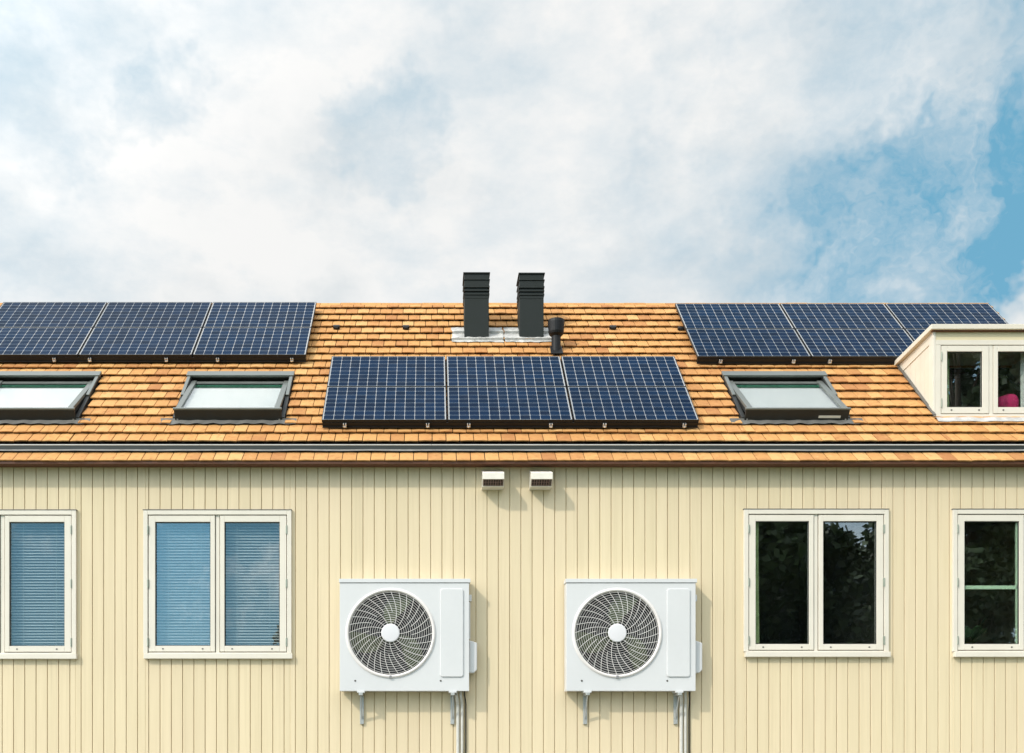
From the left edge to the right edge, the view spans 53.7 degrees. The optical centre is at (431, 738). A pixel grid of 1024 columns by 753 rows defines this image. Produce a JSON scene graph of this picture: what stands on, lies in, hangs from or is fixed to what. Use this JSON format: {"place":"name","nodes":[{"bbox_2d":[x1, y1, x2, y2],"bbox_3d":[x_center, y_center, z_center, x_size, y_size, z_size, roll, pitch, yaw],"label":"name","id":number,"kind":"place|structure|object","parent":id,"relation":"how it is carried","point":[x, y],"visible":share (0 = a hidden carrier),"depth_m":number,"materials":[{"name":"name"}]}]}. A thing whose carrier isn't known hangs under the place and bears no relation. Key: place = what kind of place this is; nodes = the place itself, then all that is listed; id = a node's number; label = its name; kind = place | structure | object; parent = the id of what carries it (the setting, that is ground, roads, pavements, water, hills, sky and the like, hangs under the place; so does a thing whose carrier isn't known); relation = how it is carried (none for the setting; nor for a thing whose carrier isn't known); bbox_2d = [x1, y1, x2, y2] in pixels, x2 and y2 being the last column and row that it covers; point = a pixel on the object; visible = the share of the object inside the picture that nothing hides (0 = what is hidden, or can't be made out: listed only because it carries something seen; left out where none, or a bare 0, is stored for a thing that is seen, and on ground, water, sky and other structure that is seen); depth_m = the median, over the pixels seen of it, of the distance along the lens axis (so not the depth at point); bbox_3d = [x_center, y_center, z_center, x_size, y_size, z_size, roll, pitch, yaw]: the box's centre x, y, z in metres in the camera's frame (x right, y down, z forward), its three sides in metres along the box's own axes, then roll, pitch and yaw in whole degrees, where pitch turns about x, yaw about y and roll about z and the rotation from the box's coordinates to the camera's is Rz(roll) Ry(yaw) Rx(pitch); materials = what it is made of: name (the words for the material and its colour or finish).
{"place":"outdoors","nodes":[
{"label":"outdoors","id":0,"kind":"place"},
{"bbox_2d":[0,0,1023,323],"label":"sky","id":1,"kind":"structure","parent":0,"point":[318,151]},
{"label":"ground","id":2,"kind":"structure","parent":0,"visible":0},
{"bbox_2d":[0,272,1023,752],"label":"row house","id":3,"kind":"structure","parent":2,"relation":"on","point":[882,504],"depth_m":13.04,"materials":[{"name":"painted wood boards"},{"name":"clay tile"},{"name":"glass"}]},
{"bbox_2d":[11,523,63,644],"bbox_3d":[-5.108,-1.999,13.134,0.774,1.673,0.041,0,0,0],"label":"venetian blind","id":4,"kind":"object","parent":3,"relation":"attached to","point":[23,585],"visible":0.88,"depth_m":13.13,"materials":[{"name":"white plastic"}]},
{"bbox_2d":[0,509,77,658],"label":"window","id":5,"kind":"structure","parent":3,"relation":"in","point":[68,517],"depth_m":13.02,"materials":[{"name":"white wood"}]},
{"bbox_2d":[0,310,315,361],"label":"mounting rack","id":6,"kind":"object","parent":3,"relation":"attached to","point":[152,359],"visible":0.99,"depth_m":14.76,"materials":[{"name":"metal"}]},
{"bbox_2d":[0,327,92,356],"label":"solar panel","id":7,"kind":"object","parent":6,"relation":"attached to","point":[42,341],"visible":1,"depth_m":15.04,"materials":[{"name":"blue glass"}]},
{"bbox_2d":[0,302,106,327],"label":"solar panel","id":8,"kind":"object","parent":6,"relation":"attached to","point":[50,314],"visible":1,"depth_m":15.73,"materials":[{"name":"blue glass"}]},
{"bbox_2d":[78,327,201,356],"bbox_3d":[-4.340,-5.934,15.065,1.655,0.950,0.038,0,-45,0],"label":"solar panel","id":9,"kind":"object","parent":6,"relation":"attached to","point":[141,341],"visible":1,"depth_m":15.01,"materials":[{"name":"blue glass"}]},
{"bbox_2d":[94,302,211,328],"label":"solar panel","id":10,"kind":"object","parent":6,"relation":"attached to","point":[154,314],"visible":1,"depth_m":15.73,"materials":[{"name":"blue glass"}]},
{"bbox_2d":[193,327,310,356],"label":"solar panel","id":11,"kind":"object","parent":6,"relation":"attached to","point":[253,342],"visible":1,"depth_m":15.01,"materials":[{"name":"blue glass"}]},
{"bbox_2d":[203,302,316,328],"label":"solar panel","id":12,"kind":"object","parent":6,"relation":"attached to","point":[261,314],"visible":1,"depth_m":15.73,"materials":[{"name":"blue glass"}]},
{"bbox_2d":[156,523,209,644],"bbox_3d":[-3.220,-2.000,13.134,0.774,1.674,0.041,0,0,0],"label":"venetian blind","id":13,"kind":"object","parent":3,"relation":"attached to","point":[183,584],"visible":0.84,"depth_m":13.13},
{"bbox_2d":[143,509,292,658],"bbox_3d":[-2.768,-1.991,13.059,1.937,1.933,0.162,0,0,0],"label":"window","id":14,"kind":"structure","parent":3,"relation":"in","point":[217,518],"depth_m":13.02,"materials":[{"name":"white wood"}]},
{"bbox_2d":[226,523,278,644],"bbox_3d":[-2.324,-2.000,13.134,0.774,1.675,0.041,0,0,0],"label":"venetian blind","id":15,"kind":"object","parent":3,"relation":"attached to","point":[252,584],"visible":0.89,"depth_m":13.13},
{"bbox_2d":[339,579,476,752],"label":"air conditioner","id":16,"kind":"object","parent":3,"relation":"attached to","point":[404,635],"visible":1,"depth_m":12.82,"materials":[{"name":"white metal"}]},
{"bbox_2d":[481,467,503,489],"bbox_3d":[0.785,-3.371,12.903,0.294,0.313,0.273,0,0,0],"label":"vent hood","id":17,"kind":"object","parent":3,"relation":"attached to","point":[492,478],"visible":1,"depth_m":12.86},
{"bbox_2d":[322,362,697,427],"bbox_3d":[1.044,-4.819,14.026,4.991,1.993,0.069,0,-45,0],"label":"mounting rack","id":18,"kind":"object","parent":3,"relation":"attached to","point":[447,424],"visible":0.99,"depth_m":13.36,"materials":[{"name":"metal"}]},
{"bbox_2d":[322,387,446,421],"bbox_3d":[-0.629,-4.540,13.671,1.655,0.038,0.950,0,45,0],"label":"solar panel","id":19,"kind":"object","parent":18,"relation":"attached to","point":[384,404],"visible":1,"depth_m":13.63,"materials":[{"name":"blue glass"}]},
{"bbox_2d":[327,356,445,386],"bbox_3d":[-0.629,-5.223,14.354,1.655,0.950,0.038,0,-45,0],"label":"solar panel","id":20,"kind":"object","parent":18,"relation":"attached to","point":[387,371],"visible":1,"depth_m":14.33,"materials":[{"name":"blue glass"}]},
{"bbox_2d":[446,356,565,386],"bbox_3d":[1.042,-5.223,14.354,1.655,0.950,0.038,0,-45,0],"label":"solar panel","id":21,"kind":"object","parent":18,"relation":"attached to","point":[504,371],"visible":1,"depth_m":14.33,"materials":[{"name":"blue glass"}]},
{"bbox_2d":[447,387,572,421],"bbox_3d":[1.042,-4.540,13.671,1.655,0.038,0.950,0,45,0],"label":"solar panel","id":22,"kind":"object","parent":18,"relation":"attached to","point":[508,404],"visible":1,"depth_m":13.63,"materials":[{"name":"blue glass"}]},
{"bbox_2d":[561,356,685,386],"bbox_3d":[2.715,-5.223,14.354,1.655,0.950,0.038,0,-45,0],"label":"solar panel","id":23,"kind":"object","parent":18,"relation":"attached to","point":[621,371],"visible":1,"depth_m":14.33,"materials":[{"name":"blue glass"}]},
{"bbox_2d":[567,387,698,421],"bbox_3d":[2.715,-4.540,13.671,1.655,0.038,0.950,0,45,0],"label":"solar panel","id":24,"kind":"object","parent":18,"relation":"attached to","point":[631,404],"visible":1,"depth_m":13.63,"materials":[{"name":"blue glass"}]},
{"bbox_2d":[528,467,552,489],"bbox_3d":[1.401,-3.371,12.903,0.294,0.313,0.273,0,0,0],"label":"vent hood","id":25,"kind":"object","parent":3,"relation":"attached to","point":[540,478],"visible":1,"depth_m":12.86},
{"bbox_2d":[564,579,701,752],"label":"air conditioner","id":26,"kind":"object","parent":3,"relation":"attached to","point":[629,635],"visible":1,"depth_m":12.82,"materials":[{"name":"white metal"}]},
{"bbox_2d":[752,522,759,650],"bbox_3d":[4.214,-2.011,13.087,0.104,1.790,0.032,0,0,0],"label":"curtain","id":27,"kind":"object","parent":3,"relation":"hanging from","point":[757,598],"visible":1,"depth_m":13.08,"materials":[{"name":"grey fabric"}]},
{"bbox_2d":[676,310,895,363],"bbox_3d":[6.380,-6.175,15.382,4.991,1.992,0.069,0,-45,0],"label":"mounting rack","id":28,"kind":"object","parent":3,"relation":"attached to","point":[796,361],"visible":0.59,"depth_m":14.73,"materials":[{"name":"metal"}]},
{"bbox_2d":[675,303,793,330],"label":"solar panel","id":29,"kind":"object","parent":28,"relation":"attached to","point":[732,316],"visible":1,"depth_m":15.68,"materials":[{"name":"blue glass"}]},
{"bbox_2d":[686,329,810,358],"bbox_3d":[4.707,-5.895,15.026,1.655,0.950,0.038,0,-45,0],"label":"solar panel","id":30,"kind":"object","parent":28,"relation":"attached to","point":[747,344],"visible":1,"depth_m":14.96,"materials":[{"name":"blue glass"}]},
{"bbox_2d":[780,303,903,328],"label":"solar panel","id":31,"kind":"object","parent":28,"relation":"attached to","point":[839,315],"visible":1,"depth_m":15.68,"materials":[{"name":"blue glass"}]},
{"bbox_2d":[795,329,913,358],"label":"solar panel","id":32,"kind":"object","parent":28,"relation":"attached to","point":[857,343],"visible":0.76,"depth_m":15.01,"materials":[{"name":"blue glass"}]},
{"bbox_2d":[905,329,925,340],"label":"solar panel","id":33,"kind":"object","parent":28,"relation":"attached to","point":[914,334],"visible":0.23,"depth_m":15.26,"materials":[{"name":"blue glass"}]},
{"bbox_2d":[885,303,1007,329],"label":"solar panel","id":34,"kind":"object","parent":28,"relation":"attached to","point":[916,315],"visible":0.72,"depth_m":15.73,"materials":[{"name":"blue glass"}]},
{"bbox_2d":[743,509,890,656],"bbox_3d":[4.980,-2.006,13.059,1.893,1.920,0.162,0,0,0],"label":"window","id":35,"kind":"structure","parent":3,"relation":"in","point":[815,519],"depth_m":13.02,"materials":[{"name":"white wood"}]},
{"bbox_2d":[947,353,948,406],"bbox_3d":[7.099,-4.900,13.862,0.065,1.100,0.028,0,0,0],"label":"curtain","id":36,"kind":"object","parent":3,"relation":"hanging from","point":[947,379],"visible":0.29,"depth_m":13.86,"materials":[{"name":"white fabric"}]},
{"bbox_2d":[958,616,986,650],"bbox_3d":[7.131,-1.293,13.468,0.542,0.680,0.512,0,0,0],"label":"houseplant","id":37,"kind":"object","parent":3,"relation":"on","point":[975,632],"visible":0.31,"depth_m":13.41,"materials":[{"name":"plant"}]},
{"bbox_2d":[951,509,1023,656],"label":"window","id":38,"kind":"structure","parent":3,"relation":"in","point":[959,516],"depth_m":13.02,"materials":[{"name":"white wood"}]},
{"bbox_2d":[998,394,1018,406],"bbox_3d":[8.011,-4.648,14.000,0.323,0.282,0.140,0,0,0],"label":"cushion","id":39,"kind":"object","parent":3,"relation":"on","point":[1009,400],"visible":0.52,"depth_m":13.94,"materials":[{"name":"pink fabric"}]},
{"bbox_2d":[1020,353,1023,406],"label":"curtain","id":40,"kind":"object","parent":3,"relation":"hanging from","point":[1021,379],"visible":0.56,"depth_m":13.91,"materials":[{"name":"white fabric"}]}
]}

